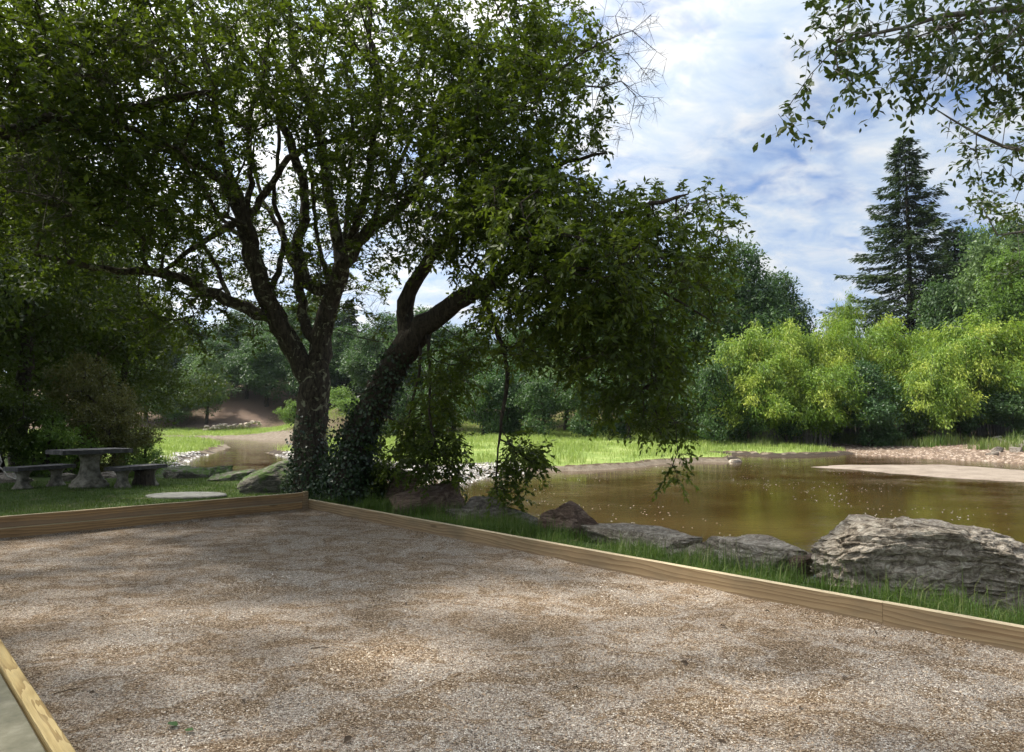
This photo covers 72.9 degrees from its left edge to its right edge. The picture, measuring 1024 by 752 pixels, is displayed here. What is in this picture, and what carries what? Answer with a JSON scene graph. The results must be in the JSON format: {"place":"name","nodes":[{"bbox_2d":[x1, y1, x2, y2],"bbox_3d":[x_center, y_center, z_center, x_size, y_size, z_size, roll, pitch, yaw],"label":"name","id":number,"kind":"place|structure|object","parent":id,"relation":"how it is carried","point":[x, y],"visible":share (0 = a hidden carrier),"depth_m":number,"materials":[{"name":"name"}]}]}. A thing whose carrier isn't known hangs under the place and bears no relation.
{"place":"outdoors","nodes":[
{"label":"outdoors","id":0,"kind":"place"},
{"bbox_2d":[0,477,290,527],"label":"lawn grass","id":1,"kind":"structure","parent":0,"point":[21,502],"depth_m":13.06,"materials":[{"name":"plant"}]},
{"bbox_2d":[0,377,1023,622],"bbox_3d":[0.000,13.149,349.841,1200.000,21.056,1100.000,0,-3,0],"label":"ground","id":2,"kind":"structure","parent":0,"point":[238,409],"depth_m":42.24,"materials":[{"name":"plant"}]},
{"bbox_2d":[0,673,45,751],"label":"concrete slab","id":3,"kind":"structure","parent":2,"relation":"on","point":[17,733],"depth_m":3.07,"materials":[{"name":"concrete"}]},
{"bbox_2d":[0,374,45,461],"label":"dark shrub","id":4,"kind":"object","parent":2,"relation":"on","point":[5,416],"visible":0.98,"depth_m":16.65,"materials":[{"name":"green plant"}]},
{"bbox_2d":[4,428,62,476],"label":"bright shrub","id":5,"kind":"object","parent":2,"relation":"on","point":[34,472],"visible":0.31,"depth_m":17.61,"materials":[{"name":"green plant"}]},
{"bbox_2d":[0,183,70,340],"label":"bushy tree","id":6,"kind":"object","parent":2,"relation":"on","point":[20,279],"visible":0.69,"depth_m":15.65,"materials":[{"name":"green plant"}]},
{"bbox_2d":[0,639,75,751],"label":"timber board","id":7,"kind":"object","parent":2,"relation":"on","point":[50,735],"visible":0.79,"depth_m":3.27,"materials":[{"name":"brown wood"}]},
{"bbox_2d":[3,464,75,489],"bbox_3d":[-9.768,2.084,14.349,0.482,0.467,1.219,-1,-4,22],"label":"stone bench","id":8,"kind":"object","parent":2,"relation":"on","point":[22,473],"visible":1,"depth_m":14.10,"materials":[{"name":"stone"}]},
{"bbox_2d":[0,375,81,472],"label":"dark shrub","id":9,"kind":"object","parent":2,"relation":"on","point":[34,404],"visible":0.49,"depth_m":17.56,"materials":[{"name":"green plant"}]},
{"bbox_2d":[6,410,107,476],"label":"bright shrub","id":10,"kind":"object","parent":2,"relation":"on","point":[52,436],"visible":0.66,"depth_m":17.46,"materials":[{"name":"green plant"}]},
{"bbox_2d":[0,108,137,383],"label":"bushy tree","id":11,"kind":"object","parent":2,"relation":"on","point":[76,325],"visible":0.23,"depth_m":20.01,"materials":[{"name":"green plant"}]},
{"bbox_2d":[0,141,167,466],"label":"bushy tree","id":12,"kind":"object","parent":2,"relation":"on","point":[24,373],"visible":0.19,"depth_m":20.49,"materials":[{"name":"green plant"}]},
{"bbox_2d":[45,448,132,488],"bbox_3d":[-8.741,1.913,14.362,0.838,0.802,1.376,-2,-4,36],"label":"stone table","id":13,"kind":"object","parent":2,"relation":"on","point":[89,475],"visible":1,"depth_m":14.20,"materials":[{"name":"stone"}]},
{"bbox_2d":[0,233,181,459],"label":"bushy tree","id":14,"kind":"object","parent":2,"relation":"on","point":[165,400],"visible":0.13,"depth_m":23.72,"materials":[{"name":"green plant"}]},
{"bbox_2d":[36,349,151,475],"bbox_3d":[-11.887,1.368,19.649,2.892,4.345,3.268,1,-4,-22],"label":"russet shrub","id":15,"kind":"object","parent":2,"relation":"on","point":[86,387],"visible":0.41,"depth_m":19.30,"materials":[{"name":"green plant"}]},
{"bbox_2d":[57,389,165,477],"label":"russet shrub","id":16,"kind":"object","parent":2,"relation":"on","point":[110,437],"visible":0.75,"depth_m":18.52,"materials":[{"name":"green plant"}]},
{"bbox_2d":[0,0,231,278],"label":"overhanging tree","id":17,"kind":"object","parent":2,"relation":"on","point":[39,123],"visible":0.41,"depth_m":8.87,"materials":[{"name":"green plant"}]},
{"bbox_2d":[104,464,167,487],"bbox_3d":[-7.985,2.135,14.754,0.482,0.467,1.201,-1,-4,20],"label":"stone bench","id":18,"kind":"object","parent":2,"relation":"on","point":[122,473],"visible":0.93,"depth_m":14.41,"materials":[{"name":"stone"}]},
{"bbox_2d":[44,284,232,464],"bbox_3d":[-14.986,-0.104,27.325,7.293,8.018,7.258,3,-5,-41],"label":"bushy tree","id":19,"kind":"object","parent":2,"relation":"on","point":[173,380],"visible":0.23,"depth_m":27.23,"materials":[{"name":"green plant"}]},
{"bbox_2d":[131,470,154,486],"bbox_3d":[-7.924,2.227,14.921,0.475,0.410,0.492,0,-3,0],"label":"tree stump","id":20,"kind":"object","parent":2,"relation":"on","point":[144,477],"visible":0.81,"depth_m":14.77,"materials":[{"name":"stone"}]},
{"bbox_2d":[116,439,177,477],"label":"bright shrub","id":21,"kind":"object","parent":2,"relation":"on","point":[145,458],"visible":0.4,"depth_m":20.26,"materials":[{"name":"green plant"}]},
{"bbox_2d":[139,382,201,424],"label":"tree","id":22,"kind":"object","parent":2,"relation":"on","point":[184,410],"visible":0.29,"depth_m":91.26,"materials":[{"name":"green plant"}]},
{"bbox_2d":[144,492,226,499],"bbox_3d":[-6.158,2.263,13.113,1.495,0.058,0.942,0,-3,0],"label":"stone disc","id":23,"kind":"object","parent":2,"relation":"on","point":[184,495],"visible":0.91,"depth_m":12.90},
{"bbox_2d":[162,465,210,478],"bbox_3d":[-8.300,2.594,17.688,1.158,0.582,0.822,1,-4,-17],"label":"rock","id":24,"kind":"object","parent":2,"relation":"on","point":[185,471],"visible":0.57,"depth_m":17.46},
{"bbox_2d":[156,315,230,387],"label":"broad tree","id":25,"kind":"object","parent":2,"relation":"on","point":[177,360],"visible":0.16,"depth_m":121.64,"materials":[{"name":"green plant"}]},
{"bbox_2d":[171,338,239,382],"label":"broad tree","id":26,"kind":"object","parent":2,"relation":"on","point":[221,353],"visible":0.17,"depth_m":102.94,"materials":[{"name":"green plant"}]},
{"bbox_2d":[179,349,242,423],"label":"pale tree","id":27,"kind":"object","parent":2,"relation":"on","point":[208,368],"visible":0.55,"depth_m":92.43,"materials":[{"name":"green plant"}]},
{"bbox_2d":[153,451,293,466],"bbox_3d":[-12.353,4.079,32.422,9.048,0.459,22.895,2,-4,-28],"label":"inlet shingle","id":28,"kind":"object","parent":2,"relation":"on","point":[187,454],"visible":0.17,"depth_m":37.85,"materials":[{"name":"grey stone"}]},
{"bbox_2d":[202,310,259,352],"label":"broad tree","id":29,"kind":"object","parent":2,"relation":"on","point":[238,331],"visible":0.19,"depth_m":134.16,"materials":[{"name":"green plant"}]},
{"bbox_2d":[206,469,256,480],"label":"rock","id":30,"kind":"object","parent":2,"relation":"on","point":[233,475],"visible":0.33,"depth_m":16.68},
{"bbox_2d":[219,338,265,398],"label":"tree","id":31,"kind":"object","parent":2,"relation":"on","point":[232,356],"visible":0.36,"depth_m":99.97,"materials":[{"name":"green plant"}]},
{"bbox_2d":[220,332,291,406],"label":"tree","id":32,"kind":"object","parent":2,"relation":"on","point":[260,378],"visible":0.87,"depth_m":97.45,"materials":[{"name":"green plant"}]},
{"bbox_2d":[237,458,294,493],"bbox_3d":[-4.791,2.252,14.181,1.575,1.153,0.917,1,-4,-23],"label":"rock","id":33,"kind":"object","parent":2,"relation":"on","point":[267,480],"visible":0.32,"depth_m":13.74,"materials":[{"name":"stone"}]},
{"bbox_2d":[272,398,295,423],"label":"light shrub","id":34,"kind":"object","parent":2,"relation":"on","point":[288,414],"visible":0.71,"depth_m":89.55,"materials":[{"name":"green plant"}]},
{"bbox_2d":[255,303,339,387],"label":"broad tree","id":35,"kind":"object","parent":2,"relation":"on","point":[295,323],"visible":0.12,"depth_m":106.11,"materials":[{"name":"green plant"}]},
{"bbox_2d":[266,339,346,405],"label":"tree","id":36,"kind":"object","parent":2,"relation":"on","point":[292,382],"visible":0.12,"depth_m":96.54,"materials":[{"name":"green plant"}]},
{"bbox_2d":[0,0,671,499],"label":"forked tree","id":37,"kind":"object","parent":2,"relation":"on","point":[518,78],"visible":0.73,"depth_m":10.71,"materials":[{"name":"green plant"}]},
{"bbox_2d":[329,384,358,411],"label":"light shrub","id":38,"kind":"object","parent":2,"relation":"on","point":[343,394],"visible":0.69,"depth_m":75.35,"materials":[{"name":"green plant"}]},
{"bbox_2d":[329,323,371,397],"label":"broad tree","id":39,"kind":"object","parent":2,"relation":"on","point":[338,347],"visible":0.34,"depth_m":98.09,"materials":[{"name":"green plant"}]},
{"bbox_2d":[338,300,364,342],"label":"fir tree","id":40,"kind":"object","parent":2,"relation":"on","point":[349,319],"visible":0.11,"depth_m":120.35,"materials":[{"name":"green plant"}]},
{"bbox_2d":[332,329,388,394],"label":"tree","id":41,"kind":"object","parent":2,"relation":"on","point":[353,362],"visible":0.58,"depth_m":85.00,"materials":[{"name":"green plant"}]},
{"bbox_2d":[349,310,397,346],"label":"broad tree","id":42,"kind":"object","parent":2,"relation":"on","point":[390,321],"visible":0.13,"depth_m":107.14,"materials":[{"name":"green plant"}]},
{"bbox_2d":[359,458,407,498],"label":"dark shrub","id":43,"kind":"object","parent":2,"relation":"on","point":[385,486],"visible":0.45,"depth_m":12.30,"materials":[{"name":"green plant"}]},
{"bbox_2d":[380,383,419,435],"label":"shrub","id":44,"kind":"object","parent":2,"relation":"on","point":[401,410],"visible":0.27,"depth_m":61.55,"materials":[{"name":"green plant"}]},
{"bbox_2d":[382,468,417,501],"bbox_3d":[-1.977,2.060,12.356,0.724,0.818,0.441,1,-4,-15],"label":"rock","id":45,"kind":"object","parent":2,"relation":"on","point":[399,490],"visible":0.26,"depth_m":12.26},
{"bbox_2d":[366,328,434,407],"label":"tree","id":46,"kind":"object","parent":2,"relation":"on","point":[413,371],"visible":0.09,"depth_m":72.75,"materials":[{"name":"green plant"}]},
{"bbox_2d":[367,304,461,373],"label":"broad tree","id":47,"kind":"object","parent":2,"relation":"on","point":[438,332],"visible":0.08,"depth_m":98.14,"materials":[{"name":"green plant"}]},
{"bbox_2d":[7,399,845,465],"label":"marsh grass","id":48,"kind":"structure","parent":2,"relation":"on","point":[476,437],"depth_m":45.09,"materials":[{"name":"plant"}]},
{"bbox_2d":[389,481,465,514],"bbox_3d":[-1.422,2.212,11.399,1.400,0.996,1.352,0,-3,-7],"label":"rock","id":49,"kind":"object","parent":2,"relation":"on","point":[437,492],"visible":0.41,"depth_m":11.28,"materials":[{"name":"stone"}]},
{"bbox_2d":[375,460,523,482],"bbox_3d":[-4.543,3.834,28.690,10.030,0.475,8.008,-1,-4,20],"label":"shore shingle","id":50,"kind":"object","parent":2,"relation":"on","point":[483,467],"visible":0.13,"depth_m":27.39,"materials":[{"name":"grey stone"}]},
{"bbox_2d":[417,335,486,431],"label":"tree","id":51,"kind":"object","parent":2,"relation":"on","point":[445,365],"visible":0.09,"depth_m":67.55,"materials":[{"name":"green plant"}]},
{"bbox_2d":[452,371,514,434],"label":"shrub","id":52,"kind":"object","parent":2,"relation":"on","point":[487,420],"visible":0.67,"depth_m":56.19,"materials":[{"name":"green plant"}]},
{"bbox_2d":[456,496,537,526],"bbox_3d":[-0.221,2.134,10.475,1.241,0.657,0.633,-1,-4,24],"label":"rock","id":53,"kind":"object","parent":2,"relation":"on","point":[473,502],"visible":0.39,"depth_m":10.37,"materials":[{"name":"stone"}]},
{"bbox_2d":[469,360,551,433],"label":"laurel shrub","id":54,"kind":"object","parent":2,"relation":"on","point":[515,414],"visible":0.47,"depth_m":57.17,"materials":[{"name":"green plant"}]},
{"bbox_2d":[475,327,545,415],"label":"tree","id":55,"kind":"object","parent":2,"relation":"on","point":[510,339],"visible":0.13,"depth_m":66.89,"materials":[{"name":"green plant"}]},
{"bbox_2d":[0,509,1023,751],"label":"gravel court","id":56,"kind":"object","parent":2,"relation":"on","point":[540,726],"visible":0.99,"depth_m":4.50,"materials":[{"name":"gravel"}]},
{"bbox_2d":[0,502,301,537],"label":"timber board","id":57,"kind":"object","parent":56,"relation":"on","point":[33,530],"visible":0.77,"depth_m":9.89,"materials":[{"name":"brown wood"}]},
{"bbox_2d":[0,492,302,527],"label":"timber board","id":58,"kind":"object","parent":57,"relation":"on","point":[73,516],"visible":1,"depth_m":9.92,"materials":[{"name":"brown wood"}]},
{"bbox_2d":[308,499,882,624],"bbox_3d":[-0.324,1.991,8.424,0.058,0.225,8.993,3,-5,-43],"label":"timber board","id":59,"kind":"object","parent":56,"relation":"on","point":[847,605],"visible":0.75,"depth_m":6.71,"materials":[{"name":"brown wood"}]},
{"bbox_2d":[882,601,1023,652],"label":"timber board","id":60,"kind":"object","parent":56,"relation":"on","point":[996,634],"visible":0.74,"depth_m":4.81,"materials":[{"name":"brown wood"}]},
{"bbox_2d":[302,130,755,518],"bbox_3d":[0.196,-0.080,11.537,5.686,6.875,7.804,3,-4,-37],"label":"leaning tree","id":61,"kind":"object","parent":2,"relation":"on","point":[573,266],"visible":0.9,"depth_m":9.88,"materials":[{"name":"green plant"}]},
{"bbox_2d":[505,373,568,436],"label":"shrub","id":62,"kind":"object","parent":2,"relation":"on","point":[541,388],"visible":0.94,"depth_m":54.28,"materials":[{"name":"green plant"}]},
{"bbox_2d":[526,347,606,430],"bbox_3d":[4.342,1.093,62.420,7.768,8.401,8.049,1,-4,-16],"label":"pale tree","id":63,"kind":"object","parent":2,"relation":"on","point":[563,410],"visible":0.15,"depth_m":61.34,"materials":[{"name":"green plant"}]},
{"bbox_2d":[537,501,597,538],"bbox_3d":[0.703,2.057,9.471,0.611,0.741,0.994,3,-4,-40],"label":"rock","id":64,"kind":"object","parent":2,"relation":"on","point":[573,514],"visible":0.39,"depth_m":9.20,"materials":[{"name":"stone"}]},
{"bbox_2d":[542,369,609,437],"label":"shrub","id":65,"kind":"object","parent":2,"relation":"on","point":[586,428],"visible":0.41,"depth_m":53.13,"materials":[{"name":"green plant"}]},
{"bbox_2d":[594,373,654,439],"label":"shrub","id":66,"kind":"object","parent":2,"relation":"on","point":[623,427],"visible":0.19,"depth_m":52.74,"materials":[{"name":"green plant"}]},
{"bbox_2d":[581,523,702,557],"bbox_3d":[1.657,2.131,8.892,1.660,0.372,0.755,-3,-5,41],"label":"rock","id":67,"kind":"object","parent":2,"relation":"on","point":[669,536],"visible":0.59,"depth_m":8.72,"materials":[{"name":"stone"}]},
{"bbox_2d":[301,487,1023,627],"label":"grass strip","id":68,"kind":"object","parent":2,"relation":"on","point":[642,551],"depth_m":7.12,"materials":[{"name":"plant"}]},
{"bbox_2d":[647,359,711,440],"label":"shrub","id":69,"kind":"object","parent":2,"relation":"on","point":[690,418],"visible":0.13,"depth_m":50.81,"materials":[{"name":"green plant"}]},
{"bbox_2d":[650,239,748,420],"bbox_3d":[16.737,-3.823,64.119,12.728,17.716,12.491,3,-5,-42],"label":"broad tree","id":70,"kind":"object","parent":2,"relation":"on","point":[694,334],"visible":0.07,"depth_m":61.08,"materials":[{"name":"green plant"}]},
{"bbox_2d":[676,354,738,444],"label":"shrub","id":71,"kind":"object","parent":2,"relation":"on","point":[712,380],"visible":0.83,"depth_m":47.80,"materials":[{"name":"green plant"}]},
{"bbox_2d":[681,321,805,440],"bbox_3d":[17.361,0.736,51.076,10.268,9.097,8.886,0,-3,7],"label":"shrub","id":72,"kind":"object","parent":2,"relation":"on","point":[746,348],"visible":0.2,"depth_m":49.65,"materials":[{"name":"green plant"}]},
{"bbox_2d":[687,234,806,431],"bbox_3d":[19.956,-3.544,59.959,11.621,18.032,11.405,-2,-4,29],"label":"broad tree","id":73,"kind":"object","parent":2,"relation":"on","point":[756,295],"visible":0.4,"depth_m":58.85,"materials":[{"name":"green plant"}]},
{"bbox_2d":[683,534,813,582],"bbox_3d":[2.622,2.047,7.762,1.442,0.506,0.774,-4,-5,46],"label":"rock","id":74,"kind":"object","parent":2,"relation":"on","point":[759,546],"visible":0.59,"depth_m":7.49,"materials":[{"name":"stone"}]},
{"bbox_2d":[725,394,776,443],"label":"shrub","id":75,"kind":"object","parent":2,"relation":"on","point":[757,428],"visible":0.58,"depth_m":47.28,"materials":[{"name":"green plant"}]},
{"bbox_2d":[708,348,818,444],"bbox_3d":[17.687,1.631,48.865,8.688,6.974,7.519,3,-4,-37],"label":"shrub","id":76,"kind":"object","parent":2,"relation":"on","point":[767,389],"visible":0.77,"depth_m":47.24,"materials":[{"name":"green plant"}]},
{"bbox_2d":[755,266,822,355],"bbox_3d":[24.549,-2.800,63.897,9.776,15.185,9.961,3,-5,-43],"label":"broad tree","id":77,"kind":"object","parent":2,"relation":"on","point":[793,305],"visible":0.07,"depth_m":63.14,"materials":[{"name":"green plant"}]},
{"bbox_2d":[769,404,811,443],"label":"shrub","id":78,"kind":"object","parent":2,"relation":"on","point":[789,431],"visible":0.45,"depth_m":47.60,"materials":[{"name":"green plant"}]},
{"bbox_2d":[736,313,853,440],"bbox_3d":[20.500,0.399,51.845,9.968,9.898,10.312,-3,-5,41],"label":"shrub","id":79,"kind":"object","parent":2,"relation":"on","point":[790,330],"visible":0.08,"depth_m":50.47,"materials":[{"name":"green plant"}]},
{"bbox_2d":[786,553,813,574],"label":"rock","id":80,"kind":"object","parent":2,"relation":"on","point":[806,560],"visible":0.48,"depth_m":7.16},
{"bbox_2d":[766,348,875,445],"bbox_3d":[20.546,1.610,48.413,7.932,7.114,7.667,-1,-4,13],"label":"shrub","id":81,"kind":"object","parent":2,"relation":"on","point":[824,413],"visible":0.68,"depth_m":46.77,"materials":[{"name":"green plant"}]},
{"bbox_2d":[785,316,891,441],"bbox_3d":[22.924,0.383,51.157,7.861,9.703,9.083,0,-3,6],"label":"shrub","id":82,"kind":"object","parent":2,"relation":"on","point":[842,349],"visible":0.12,"depth_m":50.04,"materials":[{"name":"green plant"}]},
{"bbox_2d":[825,287,867,432],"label":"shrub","id":83,"kind":"object","parent":2,"relation":"on","point":[845,310],"visible":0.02,"depth_m":55.95,"materials":[{"name":"green plant"}]},
{"bbox_2d":[812,305,908,436],"bbox_3d":[26.414,-0.172,53.392,8.818,10.640,9.122,3,-5,-43],"label":"shrub","id":84,"kind":"object","parent":2,"relation":"on","point":[876,337],"visible":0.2,"depth_m":51.14,"materials":[{"name":"green plant"}]},
{"bbox_2d":[836,356,909,446],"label":"laurel shrub","id":85,"kind":"object","parent":2,"relation":"on","point":[881,420],"visible":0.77,"depth_m":46.23,"materials":[{"name":"green plant"}]},
{"bbox_2d":[727,427,1023,450],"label":"bank grass","id":86,"kind":"structure","parent":2,"relation":"on","point":[928,442],"depth_m":44.15,"materials":[{"name":"plant"}]},
{"bbox_2d":[752,0,1023,293],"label":"sallow tree","id":87,"kind":"object","parent":2,"relation":"on","point":[996,44],"visible":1,"depth_m":3.51,"materials":[{"name":"green plant"}]},
{"bbox_2d":[856,322,940,434],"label":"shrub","id":88,"kind":"object","parent":2,"relation":"on","point":[912,346],"visible":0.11,"depth_m":50.10,"materials":[{"name":"green plant"}]},
{"bbox_2d":[817,135,981,338],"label":"fir tree","id":89,"kind":"object","parent":2,"relation":"on","point":[905,237],"visible":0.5,"depth_m":66.33,"materials":[{"name":"green plant"}]},
{"bbox_2d":[897,397,934,440],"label":"shrub","id":90,"kind":"object","parent":2,"relation":"on","point":[919,427],"visible":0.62,"depth_m":46.32,"materials":[{"name":"green plant"}]},
{"bbox_2d":[810,514,1023,620],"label":"boulder","id":91,"kind":"object","parent":2,"relation":"on","point":[948,552],"visible":0.68,"depth_m":6.16,"materials":[{"name":"stone"}]},
{"bbox_2d":[813,440,1023,463],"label":"beach shingle","id":92,"kind":"object","parent":2,"relation":"on","point":[899,452],"visible":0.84,"depth_m":40.32,"materials":[{"name":"gravel"}]},
{"bbox_2d":[818,465,1023,481],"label":"sandbank","id":93,"kind":"structure","parent":2,"relation":"on","point":[967,472],"depth_m":28.57,"materials":[{"name":"sand"}]},
{"bbox_2d":[869,340,992,441],"bbox_3d":[28.640,1.085,47.051,7.667,7.424,7.932,-1,-3,9],"label":"shrub","id":94,"kind":"object","parent":2,"relation":"on","point":[927,386],"visible":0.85,"depth_m":45.73,"materials":[{"name":"green plant"}]},
{"bbox_2d":[906,224,969,322],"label":"fir tree","id":95,"kind":"object","parent":2,"relation":"on","point":[956,229],"visible":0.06,"depth_m":74.58,"materials":[{"name":"green plant"}]},
{"bbox_2d":[901,274,986,351],"bbox_3d":[36.545,-1.748,58.089,8.742,13.898,8.161,1,-4,-15],"label":"tree","id":96,"kind":"object","parent":2,"relation":"on","point":[926,318],"visible":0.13,"depth_m":57.80,"materials":[{"name":"green plant"}]},
{"bbox_2d":[908,320,1023,436],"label":"shrub","id":97,"kind":"object","parent":2,"relation":"on","point":[972,344],"visible":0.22,"depth_m":47.56,"materials":[{"name":"green plant"}]},
{"bbox_2d":[912,221,1023,424],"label":"pale tree","id":98,"kind":"object","parent":2,"relation":"on","point":[981,251],"visible":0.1,"depth_m":57.35,"materials":[{"name":"green plant"}]},
{"bbox_2d":[941,222,994,286],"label":"broad tree","id":99,"kind":"object","parent":2,"relation":"on","point":[970,239],"visible":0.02,"depth_m":72.56,"materials":[{"name":"green plant"}]},
{"bbox_2d":[929,307,1023,435],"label":"shrub","id":100,"kind":"object","parent":2,"relation":"on","point":[998,429],"visible":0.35,"depth_m":48.43,"materials":[{"name":"green plant"}]},
{"bbox_2d":[946,396,1007,439],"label":"shrub","id":101,"kind":"object","parent":2,"relation":"on","point":[962,427],"visible":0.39,"depth_m":46.03,"materials":[{"name":"green plant"}]},
{"bbox_2d":[957,205,1023,287],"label":"broad tree","id":102,"kind":"object","parent":2,"relation":"on","point":[1015,226],"visible":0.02,"depth_m":66.84,"materials":[{"name":"green plant"}]},
{"bbox_2d":[965,242,1023,425],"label":"leafy tree","id":103,"kind":"object","parent":2,"relation":"on","point":[1004,296],"visible":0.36,"depth_m":52.75,"materials":[{"name":"green plant"}]},
{"bbox_2d":[973,387,1023,435],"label":"shrub","id":104,"kind":"object","parent":2,"relation":"on","point":[1010,408],"visible":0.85,"depth_m":45.60,"materials":[{"name":"green plant"}]},
{"bbox_2d":[0,0,1023,373],"label":"sky","id":105,"kind":"structure","parent":0,"point":[728,73],"materials":[{"name":"blue"}]},
{"bbox_2d":[182,438,1023,583],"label":"river water","id":106,"kind":"structure","parent":0,"point":[731,499],"depth_m":20.32,"materials":[{"name":"liquid"}]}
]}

